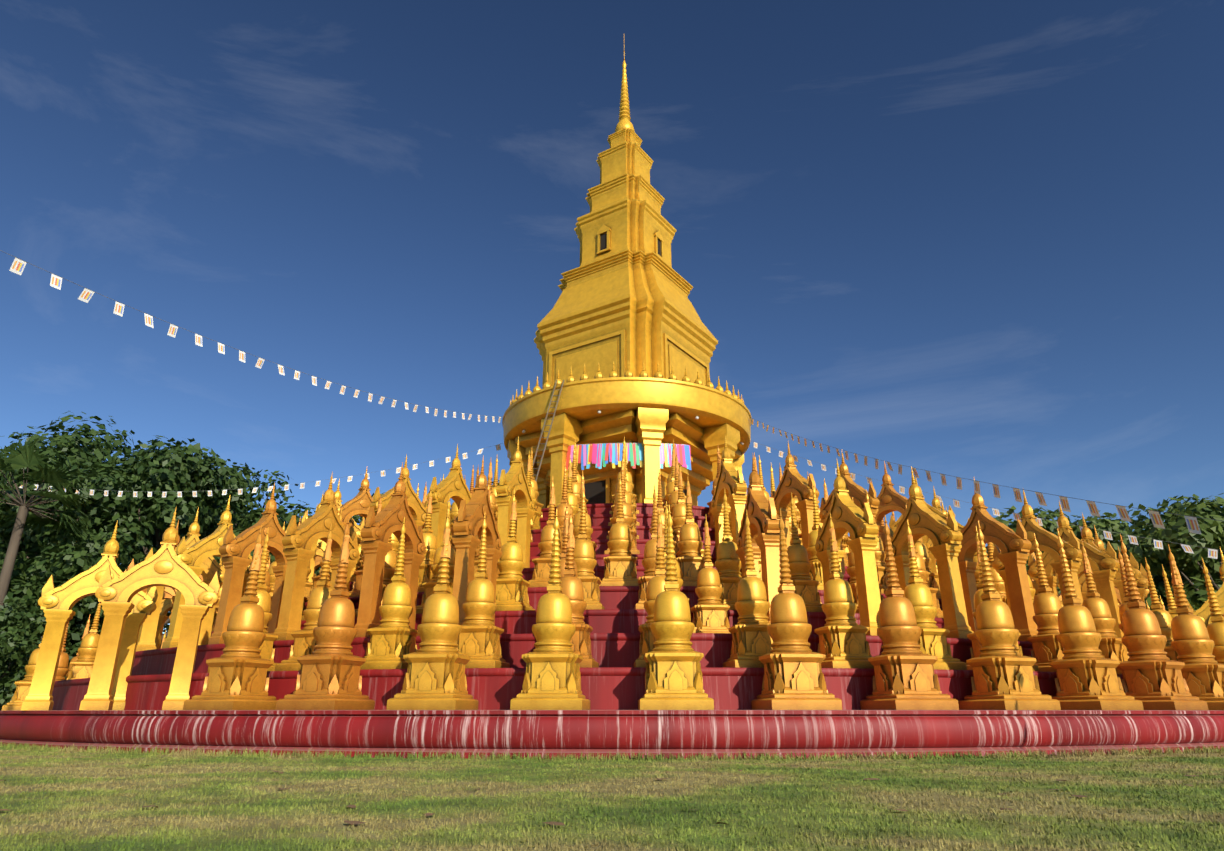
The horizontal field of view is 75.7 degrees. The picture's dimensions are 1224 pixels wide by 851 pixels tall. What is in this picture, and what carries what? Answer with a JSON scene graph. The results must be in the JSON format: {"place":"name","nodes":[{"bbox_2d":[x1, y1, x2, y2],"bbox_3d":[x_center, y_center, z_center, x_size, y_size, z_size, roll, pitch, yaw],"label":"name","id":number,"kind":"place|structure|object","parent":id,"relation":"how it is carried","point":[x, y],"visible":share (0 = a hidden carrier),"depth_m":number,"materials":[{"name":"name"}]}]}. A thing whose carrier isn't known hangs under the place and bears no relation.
{"place":"outdoors","nodes":[
{"label":"outdoors","id":0,"kind":"place"},
{"bbox_2d":[0,741,1223,850],"bbox_3d":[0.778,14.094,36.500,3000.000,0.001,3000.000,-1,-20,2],"label":"ground","id":1,"kind":"structure","parent":0,"point":[317,836],"depth_m":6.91,"materials":[{"name":"green plant"}]},
{"bbox_2d":[0,598,73,710],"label":"bush","id":2,"kind":"object","parent":1,"relation":"on","point":[15,641],"visible":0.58,"depth_m":36.00,"materials":[{"name":"green plant"}]},
{"bbox_2d":[0,437,100,609],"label":"palm tree","id":3,"kind":"object","parent":1,"relation":"on","point":[24,457],"visible":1,"depth_m":40.07,"materials":[{"name":"green plant"}]},
{"bbox_2d":[0,523,134,679],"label":"tree","id":4,"kind":"object","parent":1,"relation":"on","point":[61,566],"visible":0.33,"depth_m":40.93,"materials":[{"name":"green plant"}]},
{"bbox_2d":[0,447,156,605],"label":"tree","id":5,"kind":"object","parent":1,"relation":"on","point":[99,486],"visible":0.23,"depth_m":47.07,"materials":[{"name":"green plant"}]},
{"bbox_2d":[7,443,501,496],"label":"bunting","id":6,"kind":"object","parent":5,"relation":"attached to","point":[398,470],"visible":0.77,"depth_m":42.95,"materials":[{"name":"fabric"}]},
{"bbox_2d":[0,411,203,557],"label":"tree","id":7,"kind":"object","parent":1,"relation":"on","point":[70,448],"visible":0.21,"depth_m":56.91,"materials":[{"name":"green plant"}]},
{"bbox_2d":[71,435,290,640],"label":"tree","id":8,"kind":"object","parent":1,"relation":"on","point":[155,471],"visible":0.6,"depth_m":53.98,"materials":[{"name":"green plant"}]},
{"bbox_2d":[144,462,311,551],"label":"tree","id":9,"kind":"object","parent":1,"relation":"on","point":[211,522],"visible":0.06,"depth_m":67.88,"materials":[{"name":"green plant"}]},
{"bbox_2d":[217,503,320,575],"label":"tree","id":10,"kind":"object","parent":1,"relation":"on","point":[301,514],"depth_m":62.96,"materials":[{"name":"green plant"}]},
{"bbox_2d":[0,762,1198,825],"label":"dry leaves","id":11,"kind":"object","parent":1,"relation":"on","point":[431,814],"depth_m":6.51,"materials":[{"name":"brown plant"}]},
{"bbox_2d":[0,503,1223,758],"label":"terrace platform","id":12,"kind":"structure","parent":1,"relation":"on","point":[614,721],"depth_m":15.35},
{"bbox_2d":[1,626,45,710],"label":"stupa","id":13,"kind":"object","parent":12,"relation":"on","point":[21,693],"visible":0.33,"depth_m":27.80,"materials":[{"name":"gold metal"}]},
{"bbox_2d":[55,623,68,680],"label":"stupa","id":14,"kind":"object","parent":12,"relation":"on","point":[62,670],"visible":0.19,"depth_m":30.52,"materials":[{"name":"gold metal"}]},
{"bbox_2d":[67,603,100,679],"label":"stupa","id":15,"kind":"object","parent":12,"relation":"on","point":[82,666],"visible":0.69,"depth_m":28.82,"materials":[{"name":"gold metal"}]},
{"bbox_2d":[21,520,157,709],"bbox_3d":[-12.792,4.622,19.596,2.509,4.637,0.520,9,-22,-23],"label":"archway","id":16,"kind":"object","parent":12,"relation":"on","point":[57,604],"depth_m":19.25,"materials":[{"name":"gold metal"}]},
{"bbox_2d":[79,509,219,709],"bbox_3d":[-10.540,4.139,18.268,2.509,4.637,0.520,8,-21,-21],"label":"archway","id":17,"kind":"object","parent":12,"relation":"on","point":[164,565],"depth_m":18.01,"materials":[{"name":"gold metal"}]},
{"bbox_2d":[155,599,172,648],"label":"arch","id":18,"kind":"structure","parent":12,"relation":"on","point":[166,606],"depth_m":34.09,"materials":[{"name":"gold metal"}]},
{"bbox_2d":[136,507,224,651],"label":"arch","id":19,"kind":"structure","parent":12,"relation":"on","point":[148,627],"depth_m":24.72,"materials":[{"name":"gold metal"}]},
{"bbox_2d":[162,497,252,648],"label":"arch","id":20,"kind":"structure","parent":12,"relation":"on","point":[195,556],"depth_m":22.81,"materials":[{"name":"gold metal"}]},
{"bbox_2d":[183,525,276,709],"bbox_3d":[-7.834,4.056,16.943,1.306,3.888,1.306,-8,-21,20],"label":"stupa","id":21,"kind":"object","parent":12,"relation":"on","point":[237,679],"visible":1,"depth_m":16.32,"materials":[{"name":"gold metal"}]},
{"bbox_2d":[207,527,277,672],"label":"stupa","id":22,"kind":"object","parent":12,"relation":"on","point":[266,646],"visible":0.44,"depth_m":18.72,"materials":[{"name":"gold metal"}]},
{"bbox_2d":[208,483,286,644],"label":"arch","id":23,"kind":"structure","parent":12,"relation":"on","point":[235,552],"depth_m":21.53,"materials":[{"name":"gold metal"}]},
{"bbox_2d":[275,524,331,670],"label":"stupa","id":24,"kind":"object","parent":12,"relation":"on","point":[305,643],"visible":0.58,"depth_m":17.73,"materials":[{"name":"gold metal"}]},
{"bbox_2d":[273,471,359,640],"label":"arch","id":25,"kind":"structure","parent":12,"relation":"on","point":[301,539],"depth_m":20.30,"materials":[{"name":"gold metal"}]},
{"bbox_2d":[276,516,374,709],"bbox_3d":[-5.655,3.782,16.256,1.321,3.933,1.321,-6,-21,16],"label":"stupa","id":26,"kind":"object","parent":12,"relation":"on","point":[329,678],"visible":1,"depth_m":15.61,"materials":[{"name":"gold metal"}]},
{"bbox_2d":[301,478,364,582],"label":"arch","id":27,"kind":"structure","parent":12,"relation":"on","point":[355,527],"depth_m":30.60,"materials":[{"name":"gold metal"}]},
{"bbox_2d":[334,469,372,527],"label":"arch","id":28,"kind":"structure","parent":12,"relation":"on","point":[360,502],"depth_m":28.74,"materials":[{"name":"gold metal"}]},
{"bbox_2d":[349,495,381,597],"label":"stupa","id":29,"kind":"object","parent":12,"relation":"on","point":[356,590],"visible":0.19,"depth_m":24.16,"materials":[{"name":"gold metal"}]},
{"bbox_2d":[355,534,396,616],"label":"stupa","id":30,"kind":"object","parent":12,"relation":"on","point":[390,564],"visible":0.21,"depth_m":22.23,"materials":[{"name":"gold metal"}]},
{"bbox_2d":[360,517,418,669],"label":"stupa","id":31,"kind":"object","parent":12,"relation":"on","point":[393,636],"visible":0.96,"depth_m":17.13,"materials":[{"name":"gold metal"}]},
{"bbox_2d":[354,462,425,636],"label":"arch","id":32,"kind":"structure","parent":12,"relation":"on","point":[381,527],"depth_m":19.61,"materials":[{"name":"gold metal"}]},
{"bbox_2d":[370,455,427,528],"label":"arch","id":33,"kind":"structure","parent":12,"relation":"on","point":[418,509],"depth_m":27.74,"materials":[{"name":"gold metal"}]},
{"bbox_2d":[417,489,436,591],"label":"stupa","id":34,"kind":"object","parent":12,"relation":"on","point":[425,571],"visible":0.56,"depth_m":23.62,"materials":[{"name":"gold metal"}]},
{"bbox_2d":[386,509,478,709],"bbox_3d":[-3.413,3.594,15.769,1.328,3.952,1.328,-3,-20,8],"label":"stupa","id":35,"kind":"object","parent":12,"relation":"on","point":[435,675],"visible":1,"depth_m":15.08,"materials":[{"name":"gold metal"}]},
{"bbox_2d":[416,495,455,613],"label":"stupa","id":36,"kind":"object","parent":12,"relation":"on","point":[429,586],"visible":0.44,"depth_m":21.49,"materials":[{"name":"gold metal"}]},
{"bbox_2d":[427,445,471,549],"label":"arch","id":37,"kind":"structure","parent":12,"relation":"on","point":[452,484],"depth_m":25.81,"materials":[{"name":"gold metal"}]},
{"bbox_2d":[451,460,501,624],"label":"arch","id":38,"kind":"structure","parent":12,"relation":"on","point":[467,525],"depth_m":19.04,"materials":[{"name":"gold metal"}]},
{"bbox_2d":[456,514,509,667],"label":"stupa","id":39,"kind":"object","parent":12,"relation":"on","point":[478,641],"visible":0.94,"depth_m":16.78,"materials":[{"name":"gold metal"}]},
{"bbox_2d":[495,436,534,567],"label":"arch","id":40,"kind":"structure","parent":12,"relation":"on","point":[512,478],"depth_m":25.69,"materials":[{"name":"gold metal"}]},
{"bbox_2d":[495,489,534,610],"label":"stupa","id":41,"kind":"object","parent":12,"relation":"on","point":[512,585],"visible":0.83,"depth_m":20.98,"materials":[{"name":"gold metal"}]},
{"bbox_2d":[526,450,541,529],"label":"stupa","id":42,"kind":"object","parent":12,"relation":"on","point":[535,522],"visible":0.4,"depth_m":30.80,"materials":[{"name":"gold metal"}]},
{"bbox_2d":[529,477,562,586],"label":"stupa","id":43,"kind":"object","parent":12,"relation":"on","point":[541,572],"visible":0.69,"depth_m":22.49,"materials":[{"name":"gold metal"}]},
{"bbox_2d":[533,380,563,480],"bbox_3d":[-3.112,0.857,35.118,0.436,6.500,0.060,0,-25,32],"label":"ladder","id":44,"kind":"object","parent":12,"relation":"on","point":[552,419],"visible":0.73,"depth_m":35.43,"materials":[{"name":"grey metal"}]},
{"bbox_2d":[510,509,589,709],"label":"stupa","id":45,"kind":"object","parent":12,"relation":"on","point":[552,676],"visible":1,"depth_m":14.74,"materials":[{"name":"gold metal"}]},
{"bbox_2d":[555,462,572,553],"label":"stupa","id":46,"kind":"object","parent":12,"relation":"on","point":[561,508],"visible":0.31,"depth_m":26.99,"materials":[{"name":"gold metal"}]},
{"bbox_2d":[559,503,577,577],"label":"stupa","id":47,"kind":"object","parent":12,"relation":"on","point":[564,548],"visible":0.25,"depth_m":18.62,"materials":[{"name":"gold metal"}]},
{"bbox_2d":[567,458,578,518],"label":"stupa","id":48,"kind":"object","parent":12,"relation":"on","point":[572,500],"visible":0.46,"depth_m":28.68,"materials":[{"name":"gold metal"}]},
{"bbox_2d":[560,509,598,667],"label":"stupa","id":49,"kind":"object","parent":12,"relation":"on","point":[571,584],"visible":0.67,"depth_m":16.68,"materials":[{"name":"gold metal"}]},
{"bbox_2d":[573,471,598,565],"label":"stupa","id":50,"kind":"object","parent":12,"relation":"on","point":[576,524],"visible":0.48,"depth_m":24.07,"materials":[{"name":"gold metal"}]},
{"bbox_2d":[573,485,604,609],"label":"stupa","id":51,"kind":"object","parent":12,"relation":"on","point":[585,560],"visible":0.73,"depth_m":20.76,"materials":[{"name":"gold metal"}]},
{"bbox_2d":[599,478,638,585],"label":"stupa","id":52,"kind":"object","parent":12,"relation":"on","point":[620,562],"visible":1,"depth_m":22.20,"materials":[{"name":"gold metal"}]},
{"bbox_2d":[605,461,639,553],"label":"stupa","id":53,"kind":"object","parent":12,"relation":"on","point":[628,518],"visible":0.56,"depth_m":26.63,"materials":[{"name":"gold metal"}]},
{"bbox_2d":[502,51,751,508],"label":"pagoda tower","id":54,"kind":"structure","parent":12,"relation":"on","point":[625,340],"depth_m":39.10,"materials":[{"name":"gold metal"}]},
{"bbox_2d":[0,250,500,422],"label":"bunting","id":55,"kind":"object","parent":54,"relation":"attached to","point":[19,265],"visible":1,"depth_m":20.96,"materials":[{"name":"fabric"}]},
{"bbox_2d":[566,443,690,469],"bbox_3d":[0.621,1.427,35.724,5.963,1.359,0.873,-1,-20,2],"label":"ribbon garland","id":56,"kind":"object","parent":54,"relation":"attached to","point":[593,453],"visible":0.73,"depth_m":35.52},
{"bbox_2d":[752,418,1221,533],"bbox_3d":[8.678,0.682,24.921,0.141,12.327,27.729,2,-20,-6],"label":"bunting","id":57,"kind":"object","parent":54,"relation":"hanging from","point":[1191,523],"visible":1,"depth_m":17.44,"materials":[{"name":"fabric"}]},
{"bbox_2d":[754,442,1222,558],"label":"bunting","id":58,"kind":"object","parent":54,"relation":"attached to","point":[1212,553],"visible":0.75,"depth_m":30.73,"materials":[{"name":"fabric"}]},
{"bbox_2d":[634,485,663,608],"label":"stupa","id":59,"kind":"object","parent":12,"relation":"on","point":[649,560],"visible":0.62,"depth_m":20.79,"materials":[{"name":"gold metal"}]},
{"bbox_2d":[634,509,665,666],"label":"stupa","id":60,"kind":"object","parent":12,"relation":"on","point":[655,585],"visible":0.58,"depth_m":16.69,"materials":[{"name":"gold metal"}]},
{"bbox_2d":[638,505,713,709],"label":"stupa","id":61,"kind":"object","parent":12,"relation":"on","point":[673,674],"visible":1,"depth_m":14.66,"materials":[{"name":"gold metal"}]},
{"bbox_2d":[672,463,685,554],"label":"stupa","id":62,"kind":"object","parent":12,"relation":"on","point":[679,514],"visible":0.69,"depth_m":26.73,"materials":[{"name":"gold metal"}]},
{"bbox_2d":[675,475,704,585],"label":"stupa","id":63,"kind":"object","parent":12,"relation":"on","point":[690,559],"visible":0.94,"depth_m":22.38,"materials":[{"name":"gold metal"}]},
{"bbox_2d":[690,518,729,632],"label":"stupa","id":64,"kind":"object","parent":12,"relation":"on","point":[709,610],"visible":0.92,"depth_m":19.21,"materials":[{"name":"gold metal"}]},
{"bbox_2d":[715,488,741,609],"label":"stupa","id":65,"kind":"object","parent":12,"relation":"on","point":[728,564],"visible":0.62,"depth_m":20.86,"materials":[{"name":"gold metal"}]},
{"bbox_2d":[710,436,746,560],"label":"arch","id":66,"kind":"structure","parent":12,"relation":"on","point":[731,481],"depth_m":25.31,"materials":[{"name":"gold metal"}]},
{"bbox_2d":[723,509,772,667],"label":"stupa","id":67,"kind":"object","parent":12,"relation":"on","point":[752,641],"visible":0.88,"depth_m":16.61,"materials":[{"name":"gold metal"}]},
{"bbox_2d":[736,457,780,623],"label":"arch","id":68,"kind":"structure","parent":12,"relation":"on","point":[763,517],"depth_m":18.76,"materials":[{"name":"gold metal"}]},
{"bbox_2d":[771,443,818,561],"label":"arch","id":69,"kind":"structure","parent":12,"relation":"on","point":[796,483],"depth_m":25.86,"materials":[{"name":"gold metal"}]},
{"bbox_2d":[751,508,841,709],"bbox_3d":[3.465,3.536,15.553,1.315,3.914,1.315,2,-20,-6],"label":"stupa","id":70,"kind":"object","parent":12,"relation":"on","point":[793,677],"visible":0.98,"depth_m":14.85,"materials":[{"name":"gold metal"}]},
{"bbox_2d":[787,492,822,611],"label":"stupa","id":71,"kind":"object","parent":12,"relation":"on","point":[806,586],"visible":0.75,"depth_m":21.15,"materials":[{"name":"gold metal"}]},
{"bbox_2d":[807,482,823,589],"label":"stupa","id":72,"kind":"object","parent":12,"relation":"on","point":[815,572],"visible":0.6,"depth_m":23.32,"materials":[{"name":"gold metal"}]},
{"bbox_2d":[814,513,873,668],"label":"stupa","id":73,"kind":"object","parent":12,"relation":"on","point":[843,642],"visible":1,"depth_m":16.82,"materials":[{"name":"gold metal"}]},
{"bbox_2d":[815,461,880,635],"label":"arch","id":74,"kind":"structure","parent":12,"relation":"on","point":[858,524],"depth_m":19.07,"materials":[{"name":"gold metal"}]},
{"bbox_2d":[819,453,879,573],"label":"arch","id":75,"kind":"structure","parent":12,"relation":"on","point":[856,492],"depth_m":26.76,"materials":[{"name":"gold metal"}]},
{"bbox_2d":[846,497,883,612],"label":"stupa","id":76,"kind":"object","parent":12,"relation":"on","point":[851,571],"visible":0.19,"depth_m":21.77,"materials":[{"name":"gold metal"}]},
{"bbox_2d":[866,489,888,593],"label":"stupa","id":77,"kind":"object","parent":12,"relation":"on","point":[880,557],"visible":0.25,"depth_m":23.82,"materials":[{"name":"gold metal"}]},
{"bbox_2d":[875,461,922,542],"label":"arch","id":78,"kind":"structure","parent":12,"relation":"on","point":[890,498],"depth_m":28.36,"materials":[{"name":"gold metal"}]},
{"bbox_2d":[860,515,958,709],"bbox_3d":[5.735,3.682,15.899,1.302,3.875,1.302,4,-20,-11],"label":"stupa","id":79,"kind":"object","parent":12,"relation":"on","point":[905,677],"visible":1,"depth_m":15.26,"materials":[{"name":"gold metal"}]},
{"bbox_2d":[905,506,943,617],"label":"stupa","id":80,"kind":"object","parent":12,"relation":"on","point":[924,573],"visible":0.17,"depth_m":22.40,"materials":[{"name":"gold metal"}]},
{"bbox_2d":[915,538,940,598],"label":"stupa","id":81,"kind":"object","parent":12,"relation":"on","point":[932,578],"visible":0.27,"depth_m":24.79,"materials":[{"name":"gold metal"}]},
{"bbox_2d":[885,466,973,638],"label":"arch","id":82,"kind":"structure","parent":12,"relation":"on","point":[943,535],"depth_m":19.79,"materials":[{"name":"gold metal"}]},
{"bbox_2d":[904,519,966,669],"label":"stupa","id":83,"kind":"object","parent":12,"relation":"on","point":[932,638],"visible":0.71,"depth_m":17.31,"materials":[{"name":"gold metal"}]},
{"bbox_2d":[957,479,1037,641],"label":"arch","id":84,"kind":"structure","parent":12,"relation":"on","point":[1014,548],"depth_m":20.89,"materials":[{"name":"gold metal"}]},
{"bbox_2d":[987,542,1007,604],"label":"stupa","id":85,"kind":"object","parent":12,"relation":"on","point":[998,581],"visible":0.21,"depth_m":24.48,"materials":[{"name":"gold metal"}]},
{"bbox_2d":[966,527,1038,671],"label":"stupa","id":86,"kind":"object","parent":12,"relation":"on","point":[976,645],"visible":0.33,"depth_m":18.21,"materials":[{"name":"gold metal"}]},
{"bbox_2d":[958,521,1060,709],"bbox_3d":[7.958,3.883,16.460,1.304,3.881,1.304,6,-21,-15],"label":"stupa","id":87,"kind":"object","parent":12,"relation":"on","point":[1004,677],"visible":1,"depth_m":15.85,"materials":[{"name":"gold metal"}]},
{"bbox_2d":[992,490,1082,613],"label":"arch","id":88,"kind":"structure","parent":12,"relation":"on","point":[1047,541],"depth_m":22.37,"materials":[{"name":"gold metal"}]},
{"bbox_2d":[1027,533,1063,671],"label":"stupa","id":89,"kind":"object","parent":12,"relation":"on","point":[1047,647],"visible":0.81,"depth_m":18.78,"materials":[{"name":"gold metal"}]},
{"bbox_2d":[1028,502,1123,637],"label":"arch","id":90,"kind":"structure","parent":12,"relation":"on","point":[1104,566],"depth_m":23.41,"materials":[{"name":"gold metal"}]},
{"bbox_2d":[1050,528,1143,709],"bbox_3d":[10.111,4.159,17.223,1.305,3.885,1.305,9,-22,-23],"label":"stupa","id":91,"kind":"object","parent":12,"relation":"on","point":[1087,678],"visible":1,"depth_m":16.61,"materials":[{"name":"gold metal"}]},
{"bbox_2d":[1055,513,1141,603],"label":"arch","id":92,"kind":"structure","parent":12,"relation":"on","point":[1086,535],"depth_m":25.10,"materials":[{"name":"gold metal"}]},
{"bbox_2d":[1081,539,1128,673],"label":"stupa","id":93,"kind":"object","parent":12,"relation":"on","point":[1112,646],"visible":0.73,"depth_m":19.61,"materials":[{"name":"gold metal"}]},
{"bbox_2d":[1079,525,1148,608],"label":"arch","id":94,"kind":"structure","parent":12,"relation":"on","point":[1142,586],"depth_m":27.27,"materials":[{"name":"gold metal"}]},
{"bbox_2d":[1118,547,1129,651],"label":"stupa","id":95,"kind":"object","parent":12,"relation":"on","point":[1123,608],"visible":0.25,"depth_m":21.21,"materials":[{"name":"gold metal"}]},
{"bbox_2d":[1145,558,1178,660],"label":"stupa","id":96,"kind":"object","parent":12,"relation":"on","point":[1164,618],"visible":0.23,"depth_m":21.98,"materials":[{"name":"gold metal"}]},
{"bbox_2d":[1117,534,1208,709],"bbox_3d":[12.175,4.462,18.197,1.338,3.982,1.338,11,-23,-28],"label":"stupa","id":97,"kind":"object","parent":12,"relation":"on","point":[1152,679],"visible":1,"depth_m":17.60,"materials":[{"name":"gold metal"}]},
{"bbox_2d":[1168,544,1223,709],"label":"stupa","id":98,"kind":"object","parent":12,"relation":"on","point":[1202,669],"visible":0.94,"depth_m":18.82,"materials":[{"name":"gold metal"}]},
{"bbox_2d":[1187,548,1223,626],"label":"archway","id":99,"kind":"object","parent":12,"relation":"on","point":[1203,612],"depth_m":23.26,"materials":[{"name":"gold metal"}]},
{"bbox_2d":[1202,558,1223,663],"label":"stupa","id":100,"kind":"object","parent":12,"relation":"on","point":[1215,628],"visible":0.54,"depth_m":20.61,"materials":[{"name":"gold metal"}]},
{"bbox_2d":[985,506,1129,594],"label":"tree","id":101,"kind":"object","parent":1,"relation":"on","point":[1049,525],"visible":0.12,"depth_m":53.93,"materials":[{"name":"green plant"}]},
{"bbox_2d":[1105,493,1223,596],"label":"tree","id":102,"kind":"object","parent":1,"relation":"on","point":[1164,505],"visible":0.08,"depth_m":55.35,"materials":[{"name":"green plant"}]},
{"bbox_2d":[1116,495,1223,615],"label":"tree","id":103,"kind":"object","parent":1,"relation":"on","point":[1188,565],"visible":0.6,"depth_m":45.18,"materials":[{"name":"green plant"}]},
{"bbox_2d":[0,0,1223,633],"label":"sky","id":104,"kind":"structure","parent":0,"point":[979,240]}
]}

